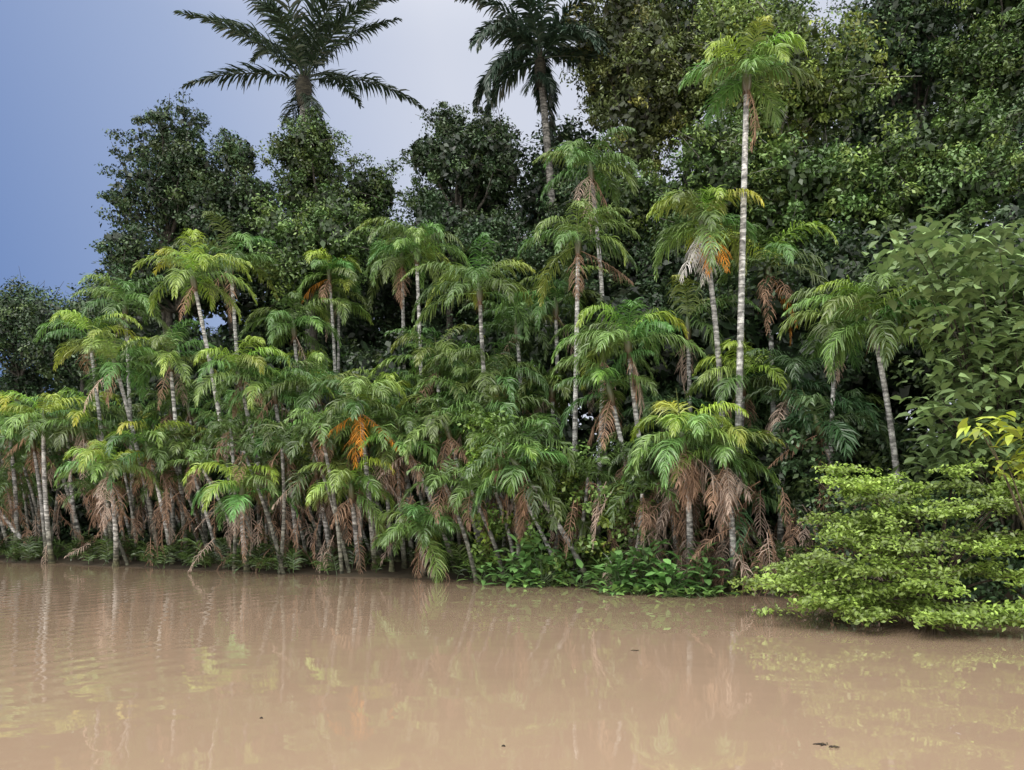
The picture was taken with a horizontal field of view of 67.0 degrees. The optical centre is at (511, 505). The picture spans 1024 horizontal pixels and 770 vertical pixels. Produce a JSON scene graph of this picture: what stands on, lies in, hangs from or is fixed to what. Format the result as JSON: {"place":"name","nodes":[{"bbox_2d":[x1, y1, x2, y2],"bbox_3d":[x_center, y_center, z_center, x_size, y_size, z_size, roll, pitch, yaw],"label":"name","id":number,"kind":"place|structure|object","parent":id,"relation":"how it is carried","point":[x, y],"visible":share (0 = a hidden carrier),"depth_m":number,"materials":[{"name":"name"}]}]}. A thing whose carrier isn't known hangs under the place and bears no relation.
{"place":"outdoors","nodes":[
{"label":"outdoors","id":0,"kind":"place"},
{"bbox_2d":[0,0,1021,494],"label":"sky","id":1,"kind":"structure","parent":0,"point":[71,71],"materials":[{"name":"blue"}]},
{"bbox_2d":[0,561,1023,769],"bbox_3d":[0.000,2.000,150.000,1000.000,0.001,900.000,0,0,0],"label":"river water","id":2,"kind":"structure","parent":0,"point":[118,668],"depth_m":8.92,"materials":[{"name":"brown liquid"}]},
{"bbox_2d":[509,531,574,586],"bbox_3d":[0.788,1.292,19.352,1.768,1.443,1.161,0,0,0],"label":"waterside broadleaf plant","id":3,"kind":"object","parent":2,"relation":"on","point":[545,559],"visible":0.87,"depth_m":19.26,"materials":[{"name":"green plant"}]},
{"bbox_2d":[583,550,652,594],"bbox_3d":[2.375,1.546,17.858,1.742,1.035,1.174,0,0,25],"label":"waterside broadleaf plant","id":4,"kind":"object","parent":2,"relation":"on","point":[617,572],"visible":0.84,"depth_m":17.83,"materials":[{"name":"green plant"}]},
{"bbox_2d":[639,559,708,594],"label":"waterside broadleaf plant","id":5,"kind":"object","parent":2,"relation":"on","point":[667,581],"visible":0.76,"depth_m":17.45,"materials":[{"name":"green plant"}]},
{"bbox_2d":[663,541,739,594],"bbox_3d":[4.236,1.405,17.526,1.842,1.219,1.193,0,0,0],"label":"waterside broadleaf plant","id":6,"kind":"object","parent":2,"relation":"on","point":[709,571],"visible":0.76,"depth_m":17.46,"materials":[{"name":"green plant"}]},
{"bbox_2d":[0,510,1023,615],"bbox_3d":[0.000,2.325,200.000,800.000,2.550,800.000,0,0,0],"label":"ground","id":7,"kind":"structure","parent":0,"point":[399,572],"depth_m":23.09,"materials":[{"name":"brown soil"}]},
{"bbox_2d":[0,392,55,560],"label":"river palm","id":8,"kind":"object","parent":7,"relation":"on","point":[15,491],"visible":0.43,"depth_m":27.37,"materials":[{"name":"green plant"}]},
{"bbox_2d":[0,413,78,560],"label":"river palm","id":9,"kind":"object","parent":7,"relation":"on","point":[34,455],"visible":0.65,"depth_m":27.14,"materials":[{"name":"green plant"}]},
{"bbox_2d":[0,269,79,405],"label":"rainforest tree","id":10,"kind":"object","parent":7,"relation":"on","point":[22,378],"visible":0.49,"depth_m":46.59,"materials":[{"name":"green plant"}]},
{"bbox_2d":[0,390,104,563],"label":"river palm","id":11,"kind":"object","parent":7,"relation":"on","point":[43,417],"visible":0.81,"depth_m":26.52,"materials":[{"name":"green plant"}]},
{"bbox_2d":[8,274,116,397],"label":"rainforest tree","id":12,"kind":"object","parent":7,"relation":"on","point":[33,320],"visible":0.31,"depth_m":42.17,"materials":[{"name":"green plant"}]},
{"bbox_2d":[35,408,133,559],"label":"river palm","id":13,"kind":"object","parent":7,"relation":"on","point":[78,415],"visible":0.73,"depth_m":26.04,"materials":[{"name":"green plant"}]},
{"bbox_2d":[40,386,139,551],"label":"river palm","id":14,"kind":"object","parent":7,"relation":"on","point":[109,418],"visible":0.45,"depth_m":28.27,"materials":[{"name":"green plant"}]},
{"bbox_2d":[33,307,151,540],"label":"river palm","id":15,"kind":"object","parent":7,"relation":"on","point":[68,314],"visible":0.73,"depth_m":26.97,"materials":[{"name":"green plant"}]},
{"bbox_2d":[53,439,161,566],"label":"river palm","id":16,"kind":"object","parent":7,"relation":"on","point":[96,466],"visible":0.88,"depth_m":24.51,"materials":[{"name":"green plant"}]},
{"bbox_2d":[59,326,168,561],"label":"river palm","id":17,"kind":"object","parent":7,"relation":"on","point":[116,369],"visible":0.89,"depth_m":25.46,"materials":[{"name":"green plant"}]},
{"bbox_2d":[70,273,182,548],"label":"river palm","id":18,"kind":"object","parent":7,"relation":"on","point":[125,296],"visible":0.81,"depth_m":28.36,"materials":[{"name":"green plant"}]},
{"bbox_2d":[91,87,214,335],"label":"rainforest tree","id":19,"kind":"object","parent":7,"relation":"on","point":[160,190],"visible":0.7,"depth_m":33.66,"materials":[{"name":"green plant"}]},
{"bbox_2d":[99,418,210,563],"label":"river palm","id":20,"kind":"object","parent":7,"relation":"on","point":[139,439],"visible":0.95,"depth_m":24.83,"materials":[{"name":"green plant"}]},
{"bbox_2d":[122,383,208,547],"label":"river palm","id":21,"kind":"object","parent":7,"relation":"on","point":[172,506],"visible":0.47,"depth_m":27.93,"materials":[{"name":"green plant"}]},
{"bbox_2d":[120,318,224,547],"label":"river palm","id":22,"kind":"object","parent":7,"relation":"on","point":[169,343],"visible":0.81,"depth_m":25.98,"materials":[{"name":"green plant"}]},
{"bbox_2d":[85,221,262,537],"bbox_3d":[-14.161,-5.247,32.588,7.019,13.415,7.106,0,0,0],"label":"rainforest tree","id":23,"kind":"object","parent":7,"relation":"on","point":[130,248],"visible":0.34,"depth_m":31.66,"materials":[{"name":"green plant"}]},
{"bbox_2d":[137,428,230,560],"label":"river palm","id":24,"kind":"object","parent":7,"relation":"on","point":[188,444],"visible":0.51,"depth_m":25.50,"materials":[{"name":"green plant"}]},
{"bbox_2d":[130,228,257,549],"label":"river palm","id":25,"kind":"object","parent":7,"relation":"on","point":[194,278],"visible":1,"depth_m":24.89,"materials":[{"name":"green plant"}]},
{"bbox_2d":[163,125,287,452],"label":"rainforest tree","id":26,"kind":"object","parent":7,"relation":"on","point":[224,194],"visible":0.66,"depth_m":32.23,"materials":[{"name":"green plant"}]},
{"bbox_2d":[168,211,290,537],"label":"river palm","id":27,"kind":"object","parent":7,"relation":"on","point":[244,237],"visible":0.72,"depth_m":27.35,"materials":[{"name":"green plant"}]},
{"bbox_2d":[182,461,297,571],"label":"river palm","id":28,"kind":"object","parent":7,"relation":"on","point":[239,505],"visible":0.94,"depth_m":22.20,"materials":[{"name":"green plant"}]},
{"bbox_2d":[190,335,293,564],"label":"river palm","id":29,"kind":"object","parent":7,"relation":"on","point":[216,352],"visible":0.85,"depth_m":23.61,"materials":[{"name":"green plant"}]},
{"bbox_2d":[217,360,334,556],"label":"river palm","id":30,"kind":"object","parent":7,"relation":"on","point":[267,384],"visible":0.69,"depth_m":23.83,"materials":[{"name":"green plant"}]},
{"bbox_2d":[235,416,340,568],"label":"river palm","id":31,"kind":"object","parent":7,"relation":"on","point":[277,424],"visible":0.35,"depth_m":23.05,"materials":[{"name":"green plant"}]},
{"bbox_2d":[238,291,346,535],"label":"river palm","id":32,"kind":"object","parent":7,"relation":"on","point":[286,318],"visible":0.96,"depth_m":27.08,"materials":[{"name":"green plant"}]},
{"bbox_2d":[173,0,427,351],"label":"emergent palm","id":33,"kind":"object","parent":7,"relation":"on","point":[304,51],"visible":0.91,"depth_m":34.61,"materials":[{"name":"green plant"}]},
{"bbox_2d":[239,190,376,542],"bbox_3d":[-7.949,-5.358,29.618,5.475,13.644,5.158,0,0,0],"label":"rainforest tree","id":34,"kind":"object","parent":7,"relation":"on","point":[338,220],"visible":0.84,"depth_m":28.80,"materials":[{"name":"green plant"}]},
{"bbox_2d":[254,352,370,560],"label":"river palm","id":35,"kind":"object","parent":7,"relation":"on","point":[318,399],"visible":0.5,"depth_m":24.01,"materials":[{"name":"green plant"}]},
{"bbox_2d":[270,433,362,570],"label":"river palm","id":36,"kind":"object","parent":7,"relation":"on","point":[315,473],"visible":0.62,"depth_m":22.64,"materials":[{"name":"green plant"}]},
{"bbox_2d":[289,246,361,545],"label":"river palm","id":37,"kind":"object","parent":7,"relation":"on","point":[328,264],"visible":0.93,"depth_m":28.16,"materials":[{"name":"green plant"}]},
{"bbox_2d":[252,101,405,529],"bbox_3d":[-7.490,-7.655,33.076,6.598,17.766,5.988,0,0,-35],"label":"rainforest tree","id":38,"kind":"object","parent":7,"relation":"on","point":[304,152],"visible":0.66,"depth_m":31.93,"materials":[{"name":"green plant"}]},
{"bbox_2d":[307,276,372,542],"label":"river palm","id":39,"kind":"object","parent":7,"relation":"on","point":[347,303],"visible":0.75,"depth_m":28.93,"materials":[{"name":"green plant"}]},
{"bbox_2d":[297,453,394,570],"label":"river palm","id":40,"kind":"object","parent":7,"relation":"on","point":[336,477],"visible":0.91,"depth_m":21.73,"materials":[{"name":"green plant"}]},
{"bbox_2d":[299,373,406,570],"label":"river palm","id":41,"kind":"object","parent":7,"relation":"on","point":[348,403],"visible":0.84,"depth_m":21.57,"materials":[{"name":"green plant"}]},
{"bbox_2d":[0,397,754,584],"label":"palm suckers","id":42,"kind":"object","parent":7,"relation":"on","point":[226,429],"visible":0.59,"depth_m":22.14,"materials":[{"name":"green plant"}]},
{"bbox_2d":[336,393,433,571],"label":"river palm","id":43,"kind":"object","parent":7,"relation":"on","point":[382,449],"visible":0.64,"depth_m":22.21,"materials":[{"name":"green plant"}]},
{"bbox_2d":[341,422,445,568],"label":"river palm","id":44,"kind":"object","parent":7,"relation":"on","point":[397,473],"visible":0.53,"depth_m":22.31,"materials":[{"name":"green plant"}]},
{"bbox_2d":[346,225,460,548],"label":"river palm","id":45,"kind":"object","parent":7,"relation":"on","point":[389,261],"visible":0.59,"depth_m":26.92,"materials":[{"name":"green plant"}]},
{"bbox_2d":[358,419,458,571],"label":"river palm","id":46,"kind":"object","parent":7,"relation":"on","point":[433,457],"visible":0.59,"depth_m":21.70,"materials":[{"name":"green plant"}]},
{"bbox_2d":[356,217,469,551],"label":"river palm","id":47,"kind":"object","parent":7,"relation":"on","point":[416,240],"visible":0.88,"depth_m":25.83,"materials":[{"name":"green plant"}]},
{"bbox_2d":[371,501,473,582],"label":"river palm","id":48,"kind":"object","parent":7,"relation":"on","point":[420,526],"visible":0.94,"depth_m":20.61,"materials":[{"name":"green plant"}]},
{"bbox_2d":[367,324,484,557],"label":"river palm","id":49,"kind":"object","parent":7,"relation":"on","point":[427,348],"visible":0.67,"depth_m":24.34,"materials":[{"name":"green plant"}]},
{"bbox_2d":[395,394,490,570],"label":"river palm","id":50,"kind":"object","parent":7,"relation":"on","point":[445,418],"visible":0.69,"depth_m":21.50,"materials":[{"name":"green plant"}]},
{"bbox_2d":[413,354,510,502],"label":"river palm","id":51,"kind":"object","parent":7,"relation":"on","point":[452,372],"visible":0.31,"depth_m":23.59,"materials":[{"name":"green plant"}]},
{"bbox_2d":[390,184,542,341],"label":"rainforest tree","id":52,"kind":"object","parent":7,"relation":"on","point":[448,218],"visible":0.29,"depth_m":28.49,"materials":[{"name":"green plant"}]},
{"bbox_2d":[400,232,535,552],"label":"river palm","id":53,"kind":"object","parent":7,"relation":"on","point":[477,286],"visible":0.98,"depth_m":22.44,"materials":[{"name":"green plant"}]},
{"bbox_2d":[391,101,545,335],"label":"rainforest tree","id":54,"kind":"object","parent":7,"relation":"on","point":[474,162],"visible":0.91,"depth_m":30.77,"materials":[{"name":"green plant"}]},
{"bbox_2d":[457,404,518,571],"bbox_3d":[-0.624,-0.454,20.472,1.728,4.509,1.629,0,0,0],"label":"climbing vine","id":55,"kind":"object","parent":7,"relation":"on","point":[496,527],"visible":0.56,"depth_m":20.38,"materials":[{"name":"green plant"}]},
{"bbox_2d":[0,480,981,598],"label":"bank undergrowth","id":56,"kind":"object","parent":7,"relation":"on","point":[146,550],"visible":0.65,"depth_m":22.13,"materials":[{"name":"green plant"}]},
{"bbox_2d":[433,334,548,543],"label":"river palm","id":57,"kind":"object","parent":7,"relation":"on","point":[491,363],"visible":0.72,"depth_m":22.47,"materials":[{"name":"green plant"}]},
{"bbox_2d":[437,383,560,518],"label":"river palm","id":58,"kind":"object","parent":7,"relation":"on","point":[505,406],"visible":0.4,"depth_m":21.36,"materials":[{"name":"green plant"}]},
{"bbox_2d":[0,0,1018,532],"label":"background forest","id":59,"kind":"object","parent":7,"relation":"on","point":[386,314],"visible":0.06,"depth_m":35.51,"materials":[{"name":"green plant"}]},
{"bbox_2d":[0,199,1023,581],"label":"understory foliage","id":60,"kind":"object","parent":7,"relation":"on","point":[668,381],"visible":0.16,"depth_m":22.40,"materials":[{"name":"green plant"}]},
{"bbox_2d":[456,291,568,516],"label":"river palm","id":61,"kind":"object","parent":7,"relation":"on","point":[505,314],"visible":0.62,"depth_m":24.55,"materials":[{"name":"green plant"}]},
{"bbox_2d":[435,206,590,433],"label":"rainforest tree","id":62,"kind":"object","parent":7,"relation":"on","point":[538,258],"visible":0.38,"depth_m":27.52,"materials":[{"name":"green plant"}]},
{"bbox_2d":[463,447,569,577],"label":"river palm","id":63,"kind":"object","parent":7,"relation":"on","point":[534,496],"visible":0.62,"depth_m":19.23,"materials":[{"name":"green plant"}]},
{"bbox_2d":[482,418,576,535],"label":"river palm","id":64,"kind":"object","parent":7,"relation":"on","point":[551,428],"visible":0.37,"depth_m":19.53,"materials":[{"name":"green plant"}]},
{"bbox_2d":[475,431,592,583],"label":"river palm","id":65,"kind":"object","parent":7,"relation":"on","point":[510,449],"visible":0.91,"depth_m":18.94,"materials":[{"name":"green plant"}]},
{"bbox_2d":[454,0,626,476],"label":"emergent palm","id":66,"kind":"object","parent":7,"relation":"on","point":[516,31],"visible":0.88,"depth_m":30.61,"materials":[{"name":"green plant"}]},
{"bbox_2d":[508,359,586,552],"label":"river palm","id":67,"kind":"object","parent":7,"relation":"on","point":[552,383],"visible":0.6,"depth_m":23.09,"materials":[{"name":"green plant"}]},
{"bbox_2d":[495,265,609,494],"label":"river palm","id":68,"kind":"object","parent":7,"relation":"on","point":[554,293],"visible":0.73,"depth_m":23.95,"materials":[{"name":"green plant"}]},
{"bbox_2d":[505,438,603,586],"bbox_3d":[1.163,0.268,20.020,2.760,3.961,2.294,0,0,0],"label":"climbing vine","id":69,"kind":"object","parent":7,"relation":"on","point":[581,548],"visible":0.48,"depth_m":19.66,"materials":[{"name":"green plant"}]},
{"bbox_2d":[504,474,609,576],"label":"river palm","id":70,"kind":"object","parent":7,"relation":"on","point":[556,541],"visible":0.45,"depth_m":19.80,"materials":[{"name":"green plant"}]},
{"bbox_2d":[517,198,640,560],"bbox_3d":[1.794,-3.345,21.837,3.425,10.235,3.632,0,0,15],"label":"river palm","id":71,"kind":"object","parent":7,"relation":"on","point":[571,233],"visible":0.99,"depth_m":21.99,"materials":[{"name":"green plant"}]},
{"bbox_2d":[532,126,639,539],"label":"river palm","id":72,"kind":"object","parent":7,"relation":"on","point":[575,156],"visible":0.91,"depth_m":23.68,"materials":[{"name":"green plant"}]},
{"bbox_2d":[534,151,660,449],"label":"rainforest tree","id":73,"kind":"object","parent":7,"relation":"on","point":[611,283],"visible":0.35,"depth_m":27.56,"materials":[{"name":"green plant"}]},
{"bbox_2d":[551,349,658,568],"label":"river palm","id":74,"kind":"object","parent":7,"relation":"on","point":[598,371],"visible":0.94,"depth_m":20.08,"materials":[{"name":"green plant"}]},
{"bbox_2d":[547,321,667,560],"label":"river palm","id":75,"kind":"object","parent":7,"relation":"on","point":[578,347],"visible":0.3,"depth_m":22.76,"materials":[{"name":"green plant"}]},
{"bbox_2d":[582,482,665,587],"bbox_3d":[2.710,0.729,19.149,2.086,2.738,2.205,0,0,0],"label":"climbing vine","id":76,"kind":"object","parent":7,"relation":"on","point":[619,516],"visible":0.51,"depth_m":18.86,"materials":[{"name":"green plant"}]},
{"bbox_2d":[558,0,709,285],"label":"rainforest tree","id":77,"kind":"object","parent":7,"relation":"on","point":[654,104],"visible":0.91,"depth_m":28.77,"materials":[{"name":"green plant"}]},
{"bbox_2d":[555,297,712,551],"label":"river palm","id":78,"kind":"object","parent":7,"relation":"on","point":[619,334],"visible":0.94,"depth_m":19.68,"materials":[{"name":"green plant"}]},
{"bbox_2d":[607,530,680,592],"bbox_3d":[3.059,1.282,18.023,1.833,1.533,1.198,0,0,-8],"label":"waterside broadleaf plant","id":79,"kind":"object","parent":7,"relation":"on","point":[647,551],"visible":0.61,"depth_m":17.96,"materials":[{"name":"green plant"}]},
{"bbox_2d":[608,435,723,580],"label":"river palm","id":80,"kind":"object","parent":7,"relation":"on","point":[625,450],"visible":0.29,"depth_m":18.98,"materials":[{"name":"green plant"}]},
{"bbox_2d":[589,0,768,188],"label":"rainforest tree","id":81,"kind":"object","parent":7,"relation":"on","point":[689,11],"visible":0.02,"depth_m":30.61,"materials":[{"name":"green plant"}]},
{"bbox_2d":[620,390,748,587],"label":"river palm","id":82,"kind":"object","parent":7,"relation":"on","point":[683,423],"visible":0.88,"depth_m":17.17,"materials":[{"name":"green plant"}]},
{"bbox_2d":[625,226,755,325],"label":"rainforest tree","id":83,"kind":"object","parent":7,"relation":"on","point":[667,270],"visible":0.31,"depth_m":24.79,"materials":[{"name":"green plant"}]},
{"bbox_2d":[628,274,760,562],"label":"river palm","id":84,"kind":"object","parent":7,"relation":"on","point":[688,324],"visible":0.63,"depth_m":21.43,"materials":[{"name":"green plant"}]},
{"bbox_2d":[645,184,764,575],"bbox_3d":[4.703,-3.102,19.011,2.862,9.883,3.252,0,0,0],"label":"river palm","id":85,"kind":"object","parent":7,"relation":"on","point":[711,219],"visible":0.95,"depth_m":18.88,"materials":[{"name":"green plant"}]},
{"bbox_2d":[603,102,821,272],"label":"rainforest tree","id":86,"kind":"object","parent":7,"relation":"on","point":[722,167],"visible":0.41,"depth_m":24.54,"materials":[{"name":"green plant"}]},
{"bbox_2d":[655,466,785,570],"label":"river palm","id":87,"kind":"object","parent":7,"relation":"on","point":[774,505],"visible":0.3,"depth_m":18.54,"materials":[{"name":"brown plant"}]},
{"bbox_2d":[668,416,785,590],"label":"river palm","id":88,"kind":"object","parent":7,"relation":"on","point":[727,481],"visible":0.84,"depth_m":17.23,"materials":[{"name":"green plant"}]},
{"bbox_2d":[685,332,787,504],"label":"river palm","id":89,"kind":"object","parent":7,"relation":"on","point":[728,379],"visible":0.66,"depth_m":18.96,"materials":[{"name":"green plant"}]},
{"bbox_2d":[678,15,825,579],"bbox_3d":[5.557,-4.564,18.257,2.877,12.891,2.847,0,0,-36],"label":"river palm","id":90,"kind":"object","parent":7,"relation":"on","point":[748,63],"visible":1,"depth_m":18.27,"materials":[{"name":"green plant"}]},
{"bbox_2d":[695,220,837,548],"bbox_3d":[6.688,-2.972,20.952,3.587,9.143,3.533,0,0,0],"label":"river palm","id":91,"kind":"object","parent":7,"relation":"on","point":[767,253],"visible":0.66,"depth_m":20.61,"materials":[{"name":"green plant"}]},
{"bbox_2d":[718,347,846,557],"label":"river palm","id":92,"kind":"object","parent":7,"relation":"on","point":[786,406],"visible":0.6,"depth_m":18.76,"materials":[{"name":"green plant"}]},
{"bbox_2d":[676,0,913,258],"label":"rainforest tree","id":93,"kind":"object","parent":7,"relation":"on","point":[811,106],"visible":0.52,"depth_m":25.20,"materials":[{"name":"green plant"}]},
{"bbox_2d":[741,384,889,577],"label":"river palm","id":94,"kind":"object","parent":7,"relation":"on","point":[817,423],"visible":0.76,"depth_m":17.11,"materials":[{"name":"green plant"}]},
{"bbox_2d":[730,119,924,268],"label":"rainforest tree","id":95,"kind":"object","parent":7,"relation":"on","point":[844,185],"visible":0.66,"depth_m":23.73,"materials":[{"name":"green plant"}]},
{"bbox_2d":[759,413,918,507],"bbox_3d":[7.817,-0.957,17.983,4.232,2.365,2.456,0,0,0],"label":"climbing vine","id":96,"kind":"object","parent":7,"relation":"on","point":[795,465],"visible":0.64,"depth_m":17.51,"materials":[{"name":"green plant"}]},
{"bbox_2d":[777,280,901,550],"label":"river palm","id":97,"kind":"object","parent":7,"relation":"on","point":[825,330],"visible":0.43,"depth_m":18.01,"materials":[{"name":"green plant"}]},
{"bbox_2d":[727,456,1023,631],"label":"overhanging shrub","id":98,"kind":"object","parent":7,"relation":"on","point":[897,596],"visible":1,"depth_m":12.87,"materials":[{"name":"green plant"}]},
{"bbox_2d":[782,270,969,533],"bbox_3d":[7.612,-1.467,16.338,3.476,6.664,2.957,0,0,-20],"label":"river palm","id":99,"kind":"object","parent":7,"relation":"on","point":[880,345],"visible":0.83,"depth_m":16.13,"materials":[{"name":"green plant"}]},
{"bbox_2d":[788,476,1023,606],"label":"riverside shrub","id":100,"kind":"object","parent":7,"relation":"on","point":[982,589],"visible":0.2,"depth_m":15.45,"materials":[{"name":"green plant"}]},
{"bbox_2d":[822,0,996,482],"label":"rainforest tree","id":101,"kind":"object","parent":7,"relation":"on","point":[912,24],"visible":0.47,"depth_m":29.55,"materials":[{"name":"green plant"}]},
{"bbox_2d":[859,82,1023,440],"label":"rainforest tree","id":102,"kind":"object","parent":7,"relation":"on","point":[962,171],"visible":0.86,"depth_m":22.55,"materials":[{"name":"green plant"}]},
{"bbox_2d":[860,206,1023,560],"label":"leaved tree","id":103,"kind":"object","parent":7,"relation":"on","point":[988,379],"visible":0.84,"depth_m":14.70,"materials":[{"name":"green plant"}]},
{"bbox_2d":[922,0,1023,150],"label":"rainforest tree","id":104,"kind":"object","parent":7,"relation":"on","point":[992,53],"visible":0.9,"depth_m":27.27,"materials":[{"name":"green plant"}]},
{"bbox_2d":[956,411,1023,529],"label":"yellow leaved sapling","id":105,"kind":"object","parent":7,"relation":"on","point":[976,432],"visible":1,"depth_m":10.59,"materials":[{"name":"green plant"}]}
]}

